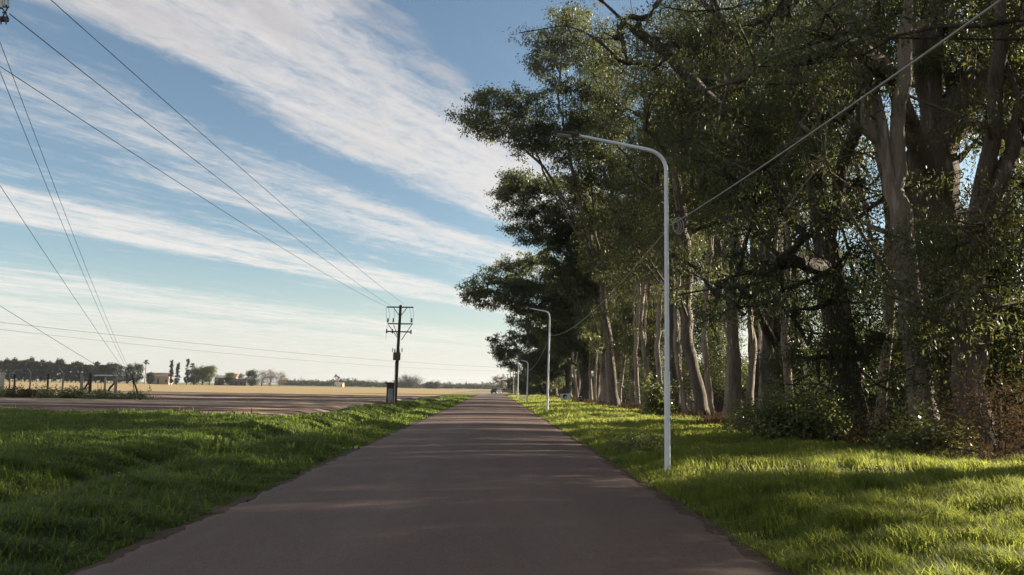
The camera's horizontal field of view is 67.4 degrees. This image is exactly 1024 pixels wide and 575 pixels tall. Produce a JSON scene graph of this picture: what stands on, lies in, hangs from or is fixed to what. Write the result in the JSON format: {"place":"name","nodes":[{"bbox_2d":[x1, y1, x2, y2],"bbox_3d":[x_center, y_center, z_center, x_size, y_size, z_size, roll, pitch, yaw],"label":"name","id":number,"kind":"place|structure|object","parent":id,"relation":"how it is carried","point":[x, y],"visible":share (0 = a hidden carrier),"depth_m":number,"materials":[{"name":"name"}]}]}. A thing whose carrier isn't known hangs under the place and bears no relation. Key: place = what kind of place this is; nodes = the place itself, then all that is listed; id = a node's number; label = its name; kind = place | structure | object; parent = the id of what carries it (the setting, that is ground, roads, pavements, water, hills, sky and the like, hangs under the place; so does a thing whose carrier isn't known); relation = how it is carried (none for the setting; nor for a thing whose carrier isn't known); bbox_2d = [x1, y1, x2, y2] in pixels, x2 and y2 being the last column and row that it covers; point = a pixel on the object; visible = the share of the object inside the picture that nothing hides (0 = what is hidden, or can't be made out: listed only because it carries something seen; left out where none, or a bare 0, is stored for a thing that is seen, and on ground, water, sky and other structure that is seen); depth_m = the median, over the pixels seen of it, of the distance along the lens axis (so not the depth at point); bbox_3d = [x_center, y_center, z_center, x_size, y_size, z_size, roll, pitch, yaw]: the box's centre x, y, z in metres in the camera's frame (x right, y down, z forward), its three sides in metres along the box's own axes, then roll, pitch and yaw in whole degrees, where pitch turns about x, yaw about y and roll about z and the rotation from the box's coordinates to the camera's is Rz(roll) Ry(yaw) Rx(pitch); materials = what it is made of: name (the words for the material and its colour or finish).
{"place":"outdoors","nodes":[
{"label":"outdoors","id":0,"kind":"place"},
{"bbox_2d":[0,389,423,415],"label":"ploughed field","id":1,"kind":"structure","parent":0,"point":[275,404],"depth_m":55.84,"materials":[{"name":"soil"}]},
{"bbox_2d":[0,384,31,397],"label":"dry shrub","id":2,"kind":"object","parent":1,"relation":"on","point":[2,392],"visible":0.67,"depth_m":61.40,"materials":[{"name":"green plant"}]},
{"bbox_2d":[27,381,65,397],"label":"dry shrub","id":3,"kind":"object","parent":1,"relation":"on","point":[45,394],"visible":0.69,"depth_m":61.41,"materials":[{"name":"green plant"}]},
{"bbox_2d":[54,385,88,398],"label":"dry shrub","id":4,"kind":"object","parent":1,"relation":"on","point":[66,393],"visible":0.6,"depth_m":62.17,"materials":[{"name":"green plant"}]},
{"bbox_2d":[75,389,113,398],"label":"dry shrub","id":5,"kind":"object","parent":1,"relation":"on","point":[104,395],"visible":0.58,"depth_m":61.35,"materials":[{"name":"green plant"}]},
{"bbox_2d":[83,373,117,391],"bbox_3d":[-34.150,7.902,63.741,2.776,1.597,0.260,1,-7,-1],"label":"timber frame","id":6,"kind":"object","parent":1,"relation":"on","point":[89,384],"visible":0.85,"depth_m":63.68,"materials":[{"name":"grey wood"}]},
{"bbox_2d":[90,387,125,398],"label":"dry shrub","id":7,"kind":"object","parent":1,"relation":"on","point":[115,396],"visible":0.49,"depth_m":62.28,"materials":[{"name":"green plant"}]},
{"bbox_2d":[131,375,140,399],"bbox_3d":[-29.732,8.056,60.926,1.017,2.262,0.415,1,-7,-1],"label":"leaning post","id":8,"kind":"object","parent":1,"relation":"on","point":[134,383],"visible":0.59,"depth_m":60.81,"materials":[{"name":"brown wood"}]},
{"bbox_2d":[0,42,125,361],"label":"overhead wire","id":9,"kind":"object","parent":8,"relation":"attached to","point":[49,173],"visible":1,"depth_m":20.89,"materials":[{"name":"metal"}]},
{"bbox_2d":[0,72,128,372],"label":"overhead wire","id":10,"kind":"object","parent":8,"relation":"attached to","point":[51,197],"visible":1,"depth_m":21.02,"materials":[{"name":"metal"}]},
{"bbox_2d":[122,385,160,399],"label":"dry shrub","id":11,"kind":"object","parent":1,"relation":"on","point":[130,395],"visible":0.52,"depth_m":62.73,"materials":[{"name":"green plant"}]},
{"bbox_2d":[385,383,393,402],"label":"meter cabinet","id":12,"kind":"object","parent":1,"relation":"on","point":[390,393],"visible":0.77,"depth_m":73.49,"materials":[{"name":"metal"}]},
{"bbox_2d":[4,382,473,396],"bbox_3d":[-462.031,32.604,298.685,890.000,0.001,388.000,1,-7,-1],"label":"stubble field","id":13,"kind":"structure","parent":0,"point":[282,390],"depth_m":210.51,"materials":[{"name":"plant"}]},
{"bbox_2d":[0,322,503,367],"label":"overhead wire","id":14,"kind":"object","parent":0,"point":[208,344],"visible":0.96,"depth_m":123.29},
{"bbox_2d":[75,396,781,574],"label":"road","id":15,"kind":"structure","parent":0,"point":[489,485],"depth_m":8.97,"materials":[{"name":"asphalt"}]},
{"bbox_2d":[0,380,1023,574],"bbox_3d":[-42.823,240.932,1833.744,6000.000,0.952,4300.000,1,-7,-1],"label":"ground","id":16,"kind":"structure","parent":0,"point":[337,419],"depth_m":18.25,"materials":[{"name":"green plant"}]},
{"bbox_2d":[0,0,9,23],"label":"utility pole","id":17,"kind":"object","parent":16,"relation":"on","point":[3,18],"visible":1,"depth_m":14.89,"materials":[{"name":"brown wood"}]},
{"bbox_2d":[0,66,364,295],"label":"overhead wire","id":18,"kind":"object","parent":17,"relation":"attached to","point":[147,162],"visible":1,"depth_m":23.29,"materials":[{"name":"metal"}]},
{"bbox_2d":[51,0,401,302],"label":"overhead wire","id":19,"kind":"object","parent":17,"relation":"attached to","point":[189,122],"visible":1,"depth_m":22.31,"materials":[{"name":"metal"}]},
{"bbox_2d":[20,359,30,381],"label":"pine tree","id":20,"kind":"object","parent":16,"relation":"on","point":[26,375],"visible":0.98,"depth_m":506.83,"materials":[{"name":"green plant"}]},
{"bbox_2d":[31,361,41,381],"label":"pine tree","id":21,"kind":"object","parent":16,"relation":"on","point":[36,367],"visible":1,"depth_m":508.59,"materials":[{"name":"green plant"}]},
{"bbox_2d":[49,363,58,381],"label":"pine tree","id":22,"kind":"object","parent":16,"relation":"on","point":[52,372],"visible":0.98,"depth_m":507.40,"materials":[{"name":"green plant"}]},
{"bbox_2d":[118,363,135,382],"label":"tree","id":23,"kind":"object","parent":16,"relation":"on","point":[126,379],"visible":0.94,"depth_m":489.82,"materials":[{"name":"green plant"}]},
{"bbox_2d":[129,361,144,383],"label":"tree","id":24,"kind":"object","parent":16,"relation":"on","point":[138,367],"visible":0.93,"depth_m":490.45,"materials":[{"name":"green plant"}]},
{"bbox_2d":[147,373,172,383],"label":"farmhouse","id":25,"kind":"object","parent":16,"relation":"on","point":[162,378],"visible":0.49,"depth_m":501.71,"materials":[{"name":"white paint"}]},
{"bbox_2d":[185,365,201,384],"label":"tree","id":26,"kind":"object","parent":16,"relation":"on","point":[193,378],"visible":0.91,"depth_m":491.10,"materials":[{"name":"green plant"}]},
{"bbox_2d":[193,363,213,384],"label":"tree","id":27,"kind":"object","parent":16,"relation":"on","point":[201,371],"visible":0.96,"depth_m":490.07,"materials":[{"name":"green plant"}]},
{"bbox_2d":[200,364,218,384],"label":"tree","id":28,"kind":"object","parent":16,"relation":"on","point":[212,371],"visible":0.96,"depth_m":491.51,"materials":[{"name":"green plant"}]},
{"bbox_2d":[192,432,253,455],"bbox_3d":[-6.312,3.438,16.565,1.311,0.647,1.282,1,-7,-1],"label":"weed clump","id":29,"kind":"object","parent":16,"relation":"on","point":[216,446],"visible":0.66,"depth_m":16.41,"materials":[{"name":"green plant"}]},
{"bbox_2d":[243,368,259,385],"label":"tree","id":30,"kind":"object","parent":16,"relation":"on","point":[250,380],"visible":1,"depth_m":491.39,"materials":[{"name":"green plant"}]},
{"bbox_2d":[64,398,469,574],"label":"dirt shoulder","id":31,"kind":"object","parent":16,"relation":"on","point":[114,556],"visible":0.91,"depth_m":9.00},
{"bbox_2d":[278,377,409,387],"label":"tree line","id":32,"kind":"object","parent":16,"relation":"on","point":[347,382],"visible":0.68,"depth_m":882.66,"materials":[{"name":"plant"}]},
{"bbox_2d":[288,378,506,388],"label":"tree line","id":33,"kind":"object","parent":16,"relation":"on","point":[489,383],"visible":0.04,"depth_m":1483.32,"materials":[{"name":"green plant"}]},
{"bbox_2d":[386,305,413,402],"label":"utility pole","id":34,"kind":"object","parent":16,"relation":"on","point":[396,354],"visible":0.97,"depth_m":73.20,"materials":[{"name":"brown wood"}]},
{"bbox_2d":[10,14,385,302],"bbox_3d":[-10.635,-1.720,44.238,0.018,0.601,59.158,1,-7,-2],"label":"overhead wire","id":35,"kind":"object","parent":34,"relation":"attached to","point":[155,129],"visible":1,"depth_m":20.48,"materials":[{"name":"metal"}]},
{"bbox_2d":[401,373,424,387],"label":"bare tree","id":36,"kind":"object","parent":16,"relation":"on","point":[414,383],"visible":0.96,"depth_m":630.29,"materials":[{"name":"grey plant"}]},
{"bbox_2d":[415,382,504,388],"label":"tree line","id":37,"kind":"object","parent":16,"relation":"on","point":[467,386],"visible":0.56,"depth_m":787.20,"materials":[{"name":"plant"}]},
{"bbox_2d":[513,375,538,394],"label":"hedge tree","id":38,"kind":"object","parent":16,"relation":"on","point":[522,385],"visible":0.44,"depth_m":175.80,"materials":[{"name":"green plant"}]},
{"bbox_2d":[485,301,578,395],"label":"eucalyptus tree","id":39,"kind":"object","parent":16,"relation":"on","point":[528,339],"visible":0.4,"depth_m":129.73,"materials":[{"name":"green plant"}]},
{"bbox_2d":[496,324,572,395],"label":"eucalyptus tree","id":40,"kind":"object","parent":16,"relation":"on","point":[552,386],"visible":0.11,"depth_m":161.64,"materials":[{"name":"green plant"}]},
{"bbox_2d":[454,247,615,398],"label":"eucalyptus tree","id":41,"kind":"object","parent":16,"relation":"on","point":[514,288],"visible":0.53,"depth_m":104.57,"materials":[{"name":"green plant"}]},
{"bbox_2d":[524,307,549,409],"bbox_3d":[1.727,5.025,53.691,1.869,7.362,0.249,1,-7,-1],"label":"street lamp","id":42,"kind":"object","parent":16,"relation":"on","point":[547,400],"visible":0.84,"depth_m":53.68,"materials":[{"name":"metal"}]},
{"bbox_2d":[444,0,640,404],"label":"eucalyptus tree","id":43,"kind":"object","parent":16,"relation":"on","point":[584,152],"visible":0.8,"depth_m":72.53,"materials":[{"name":"green plant"}]},
{"bbox_2d":[483,163,629,401],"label":"eucalyptus tree","id":44,"kind":"object","parent":16,"relation":"on","point":[557,240],"visible":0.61,"depth_m":85.68,"materials":[{"name":"green plant"}]},
{"bbox_2d":[569,311,599,399],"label":"eucalyptus tree","id":45,"kind":"object","parent":16,"relation":"on","point":[597,387],"visible":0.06,"depth_m":104.47,"materials":[{"name":"green plant"}]},
{"bbox_2d":[574,301,594,399],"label":"eucalyptus tree","id":46,"kind":"object","parent":16,"relation":"on","point":[590,383],"visible":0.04,"depth_m":102.88,"materials":[{"name":"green plant"}]},
{"bbox_2d":[580,288,597,399],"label":"eucalyptus tree","id":47,"kind":"object","parent":16,"relation":"on","point":[595,378],"visible":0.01,"depth_m":96.09,"materials":[{"name":"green plant"}]},
{"bbox_2d":[586,202,624,402],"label":"eucalyptus tree","id":48,"kind":"object","parent":16,"relation":"on","point":[607,373],"visible":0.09,"depth_m":81.47,"materials":[{"name":"green plant"}]},
{"bbox_2d":[587,206,632,402],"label":"eucalyptus tree","id":49,"kind":"object","parent":16,"relation":"on","point":[621,383],"visible":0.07,"depth_m":81.39,"materials":[{"name":"green plant"}]},
{"bbox_2d":[554,130,670,475],"bbox_3d":[1.917,0.251,14.739,2.285,6.678,0.200,1,-7,-1],"label":"street lamp","id":50,"kind":"object","parent":16,"relation":"on","point":[667,449],"visible":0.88,"depth_m":14.79,"materials":[{"name":"metal"}]},
{"bbox_2d":[529,0,1002,370],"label":"lamp cable","id":51,"kind":"object","parent":50,"relation":"hanging from","point":[919,57],"visible":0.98,"depth_m":7.63,"materials":[{"name":"metal"}]},
{"bbox_2d":[581,286,653,401],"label":"eucalyptus tree","id":52,"kind":"object","parent":16,"relation":"on","point":[623,399],"visible":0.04,"depth_m":84.99,"materials":[{"name":"green plant"}]},
{"bbox_2d":[589,325,651,400],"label":"young tree","id":53,"kind":"object","parent":16,"relation":"on","point":[626,375],"visible":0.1,"depth_m":85.28,"materials":[{"name":"green plant"}]},
{"bbox_2d":[599,163,658,404],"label":"eucalyptus tree","id":54,"kind":"object","parent":16,"relation":"on","point":[636,370],"visible":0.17,"depth_m":65.78,"materials":[{"name":"green plant"}]},
{"bbox_2d":[598,234,664,403],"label":"eucalyptus tree","id":55,"kind":"object","parent":16,"relation":"on","point":[632,398],"visible":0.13,"depth_m":80.22,"materials":[{"name":"green plant"}]},
{"bbox_2d":[601,422,674,456],"bbox_3d":[3.164,3.923,19.099,1.828,1.114,1.921,1,-7,-1],"label":"weed clump","id":56,"kind":"object","parent":16,"relation":"on","point":[635,443],"visible":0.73,"depth_m":18.94,"materials":[{"name":"green plant"}]},
{"bbox_2d":[613,299,664,396],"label":"young tree","id":57,"kind":"object","parent":16,"relation":"on","point":[641,372],"visible":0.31,"depth_m":67.76,"materials":[{"name":"green plant"}]},
{"bbox_2d":[605,175,676,391],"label":"eucalyptus tree","id":58,"kind":"object","parent":16,"relation":"on","point":[642,336],"visible":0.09,"depth_m":64.20,"materials":[{"name":"green plant"}]},
{"bbox_2d":[607,213,679,401],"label":"eucalyptus tree","id":59,"kind":"object","parent":16,"relation":"on","point":[655,285],"visible":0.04,"depth_m":79.01,"materials":[{"name":"green plant"}]},
{"bbox_2d":[591,129,703,389],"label":"eucalyptus tree","id":60,"kind":"object","parent":16,"relation":"on","point":[608,278],"visible":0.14,"depth_m":69.01,"materials":[{"name":"green plant"}]},
{"bbox_2d":[568,0,728,411],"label":"eucalyptus tree","id":61,"kind":"object","parent":16,"relation":"on","point":[618,106],"visible":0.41,"depth_m":56.82,"materials":[{"name":"green plant"}]},
{"bbox_2d":[618,146,678,386],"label":"eucalyptus tree","id":62,"kind":"object","parent":16,"relation":"on","point":[657,350],"visible":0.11,"depth_m":57.94,"materials":[{"name":"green plant"}]},
{"bbox_2d":[508,396,799,574],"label":"dirt shoulder","id":63,"kind":"object","parent":16,"relation":"on","point":[746,553],"visible":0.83,"depth_m":9.48},
{"bbox_2d":[576,0,743,413],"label":"eucalyptus tree","id":64,"kind":"object","parent":16,"relation":"on","point":[697,385],"visible":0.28,"depth_m":46.37,"materials":[{"name":"green plant"}]},
{"bbox_2d":[636,373,685,415],"bbox_3d":[7.953,6.133,42.177,3.108,3.045,2.702,7,-9,-37],"label":"leafy bush","id":65,"kind":"object","parent":16,"relation":"on","point":[653,399],"visible":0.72,"depth_m":41.80,"materials":[{"name":"green plant"}]},
{"bbox_2d":[637,123,716,413],"bbox_3d":[12.062,-1.619,51.470,7.184,20.350,5.858,-2,-8,19],"label":"eucalyptus tree","id":66,"kind":"object","parent":16,"relation":"on","point":[676,347],"visible":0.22,"depth_m":51.20,"materials":[{"name":"green plant"}]},
{"bbox_2d":[617,99,749,409],"bbox_3d":[14.575,-3.558,61.618,12.075,26.687,10.955,2,-7,-4],"label":"eucalyptus tree","id":67,"kind":"object","parent":16,"relation":"on","point":[650,331],"visible":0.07,"depth_m":60.73,"materials":[{"name":"green plant"}]},
{"bbox_2d":[651,87,719,413],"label":"eucalyptus tree","id":68,"kind":"object","parent":16,"relation":"on","point":[707,377],"visible":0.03,"depth_m":49.05,"materials":[{"name":"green plant"}]},
{"bbox_2d":[616,0,775,415],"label":"eucalyptus tree","id":69,"kind":"object","parent":16,"relation":"on","point":[735,387],"visible":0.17,"depth_m":41.96,"materials":[{"name":"green plant"}]},
{"bbox_2d":[632,54,761,412],"bbox_3d":[14.793,-4.825,54.275,10.183,27.451,11.831,7,-9,-36],"label":"eucalyptus tree","id":70,"kind":"object","parent":16,"relation":"on","point":[721,402],"depth_m":52.95,"materials":[{"name":"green plant"}]},
{"bbox_2d":[655,90,744,416],"bbox_3d":[12.029,-2.472,45.285,5.198,20.309,6.375,6,-9,-35],"label":"eucalyptus tree","id":71,"kind":"object","parent":16,"relation":"on","point":[726,398],"visible":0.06,"depth_m":44.31,"materials":[{"name":"green plant"}]},
{"bbox_2d":[660,269,747,412],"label":"young tree","id":72,"kind":"object","parent":16,"relation":"on","point":[721,377],"visible":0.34,"depth_m":50.18,"materials":[{"name":"green plant"}]},
{"bbox_2d":[674,77,764,412],"bbox_3d":[12.893,-2.452,43.005,7.748,19.624,7.226,-5,-10,41],"label":"eucalyptus tree","id":73,"kind":"object","parent":16,"relation":"on","point":[751,375],"visible":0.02,"depth_m":42.05,"materials":[{"name":"green plant"}]},
{"bbox_2d":[502,0,972,411],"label":"eucalyptus tree","id":74,"kind":"object","parent":16,"relation":"on","point":[671,58],"visible":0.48,"depth_m":36.92,"materials":[{"name":"green plant"}]},
{"bbox_2d":[658,0,829,405],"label":"eucalyptus tree","id":75,"kind":"object","parent":16,"relation":"on","point":[758,332],"visible":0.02,"depth_m":44.42,"materials":[{"name":"green plant"}]},
{"bbox_2d":[707,87,798,407],"bbox_3d":[12.162,-1.950,37.710,5.125,17.295,6.285,-1,-8,18],"label":"eucalyptus tree","id":76,"kind":"object","parent":16,"relation":"on","point":[741,208],"visible":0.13,"depth_m":37.94,"materials":[{"name":"green plant"}]},
{"bbox_2d":[663,0,889,405],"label":"eucalyptus tree","id":77,"kind":"object","parent":16,"relation":"on","point":[703,32],"visible":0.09,"depth_m":40.08,"materials":[{"name":"green plant"}]},
{"bbox_2d":[538,393,1023,465],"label":"undergrowth","id":78,"kind":"object","parent":16,"relation":"on","point":[704,417],"visible":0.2,"depth_m":22.07,"materials":[{"name":"plant"}]},
{"bbox_2d":[709,370,859,441],"bbox_3d":[8.284,4.107,23.032,4.162,3.252,3.831,1,-7,-1],"label":"leafy bush","id":79,"kind":"object","parent":16,"relation":"on","point":[772,427],"visible":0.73,"depth_m":22.84,"materials":[{"name":"green plant"}]},
{"bbox_2d":[705,29,869,400],"bbox_3d":[12.995,-3.180,36.165,7.364,19.492,6.868,0,-8,7],"label":"eucalyptus tree","id":80,"kind":"object","parent":16,"relation":"on","point":[786,373],"visible":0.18,"depth_m":35.94,"materials":[{"name":"green plant"}]},
{"bbox_2d":[637,0,962,433],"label":"eucalyptus tree","id":81,"kind":"object","parent":16,"relation":"on","point":[843,352],"visible":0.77,"depth_m":24.60,"materials":[{"name":"green plant"}]},
{"bbox_2d":[724,243,876,405],"bbox_3d":[14.659,2.017,37.609,8.112,9.546,6.555,8,-10,-41],"label":"young tree","id":82,"kind":"object","parent":16,"relation":"on","point":[815,380],"visible":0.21,"depth_m":37.01,"materials":[{"name":"green plant"}]},
{"bbox_2d":[675,464,930,476],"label":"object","id":83,"kind":"object","parent":16,"relation":"on","point":[813,467],"visible":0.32,"depth_m":14.39,"materials":[{"name":"plant"}]},
{"bbox_2d":[736,1,886,409],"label":"eucalyptus tree","id":84,"kind":"object","parent":16,"relation":"on","point":[785,122],"visible":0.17,"depth_m":34.66,"materials":[{"name":"green plant"}]},
{"bbox_2d":[760,378,865,441],"bbox_3d":[8.950,3.971,22.838,2.874,2.542,2.975,-3,-8,27],"label":"leafy bush","id":85,"kind":"object","parent":16,"relation":"on","point":[817,427],"visible":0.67,"depth_m":22.31,"materials":[{"name":"green plant"}]},
{"bbox_2d":[653,0,1023,428],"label":"eucalyptus tree","id":86,"kind":"object","parent":16,"relation":"on","point":[921,156],"visible":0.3,"depth_m":25.88,"materials":[{"name":"green plant"}]},
{"bbox_2d":[757,0,922,427],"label":"eucalyptus tree","id":87,"kind":"object","parent":16,"relation":"on","point":[881,370],"visible":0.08,"depth_m":29.03,"materials":[{"name":"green plant"}]},
{"bbox_2d":[792,233,906,423],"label":"young tree","id":88,"kind":"object","parent":16,"relation":"on","point":[871,273],"visible":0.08,"depth_m":31.83,"materials":[{"name":"green plant"}]},
{"bbox_2d":[720,0,1008,436],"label":"eucalyptus tree","id":89,"kind":"object","parent":16,"relation":"on","point":[891,153],"visible":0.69,"depth_m":23.86,"materials":[{"name":"green plant"}]},
{"bbox_2d":[711,0,1023,92],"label":"eucalyptus tree","id":90,"kind":"object","parent":16,"relation":"on","point":[817,58],"visible":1,"depth_m":16.46,"materials":[{"name":"green plant"}]},
{"bbox_2d":[860,358,906,415],"bbox_3d":[22.933,6.414,48.636,6.321,6.062,7.070,-5,-10,40],"label":"sunlit shrub","id":91,"kind":"object","parent":16,"relation":"on","point":[870,397],"visible":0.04,"depth_m":47.73,"materials":[{"name":"green plant"}]},
{"bbox_2d":[832,390,945,441],"bbox_3d":[10.689,4.026,21.166,3.504,2.350,3.240,1,-7,-1],"label":"leafy bush","id":92,"kind":"object","parent":16,"relation":"on","point":[867,428],"visible":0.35,"depth_m":21.25,"materials":[{"name":"green plant"}]},
{"bbox_2d":[857,388,985,453],"bbox_3d":[9.860,3.626,18.523,2.758,2.405,2.658,1,-7,-1],"label":"leafy bush","id":93,"kind":"object","parent":16,"relation":"on","point":[916,439],"visible":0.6,"depth_m":18.24,"materials":[{"name":"green plant"}]},
{"bbox_2d":[822,0,1023,450],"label":"eucalyptus tree","id":94,"kind":"object","parent":16,"relation":"on","point":[983,227],"visible":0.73,"depth_m":19.71,"materials":[{"name":"green plant"}]},
{"bbox_2d":[857,186,1023,442],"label":"young tree","id":95,"kind":"object","parent":16,"relation":"on","point":[995,354],"visible":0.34,"depth_m":21.89,"materials":[{"name":"green plant"}]},
{"bbox_2d":[885,0,1023,267],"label":"eucalyptus tree","id":96,"kind":"object","parent":16,"relation":"on","point":[938,56],"visible":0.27,"depth_m":26.06,"materials":[{"name":"green plant"}]},
{"bbox_2d":[885,0,1023,430],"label":"eucalyptus tree","id":97,"kind":"object","parent":16,"relation":"on","point":[964,204],"visible":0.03,"depth_m":34.01,"materials":[{"name":"green plant"}]},
{"bbox_2d":[886,348,1023,458],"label":"leafy bush","id":98,"kind":"object","parent":16,"relation":"on","point":[1016,423],"visible":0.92,"depth_m":17.39,"materials":[{"name":"green plant"}]},
{"bbox_2d":[957,0,1023,167],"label":"eucalyptus tree","id":99,"kind":"object","parent":16,"relation":"on","point":[1009,85],"visible":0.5,"depth_m":22.27,"materials":[{"name":"green plant"}]},
{"bbox_2d":[987,346,1023,427],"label":"sunlit shrub","id":100,"kind":"object","parent":16,"relation":"on","point":[1011,395],"visible":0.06,"depth_m":33.84,"materials":[{"name":"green plant"}]},
{"bbox_2d":[0,0,1023,384],"label":"sky","id":101,"kind":"structure","parent":0,"point":[335,108],"materials":[{"name":"blue"}]},
{"bbox_2d":[507,394,1023,574],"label":"grass","id":102,"kind":"structure","parent":0,"point":[896,523],"depth_m":10.53,"materials":[{"name":"plant"}]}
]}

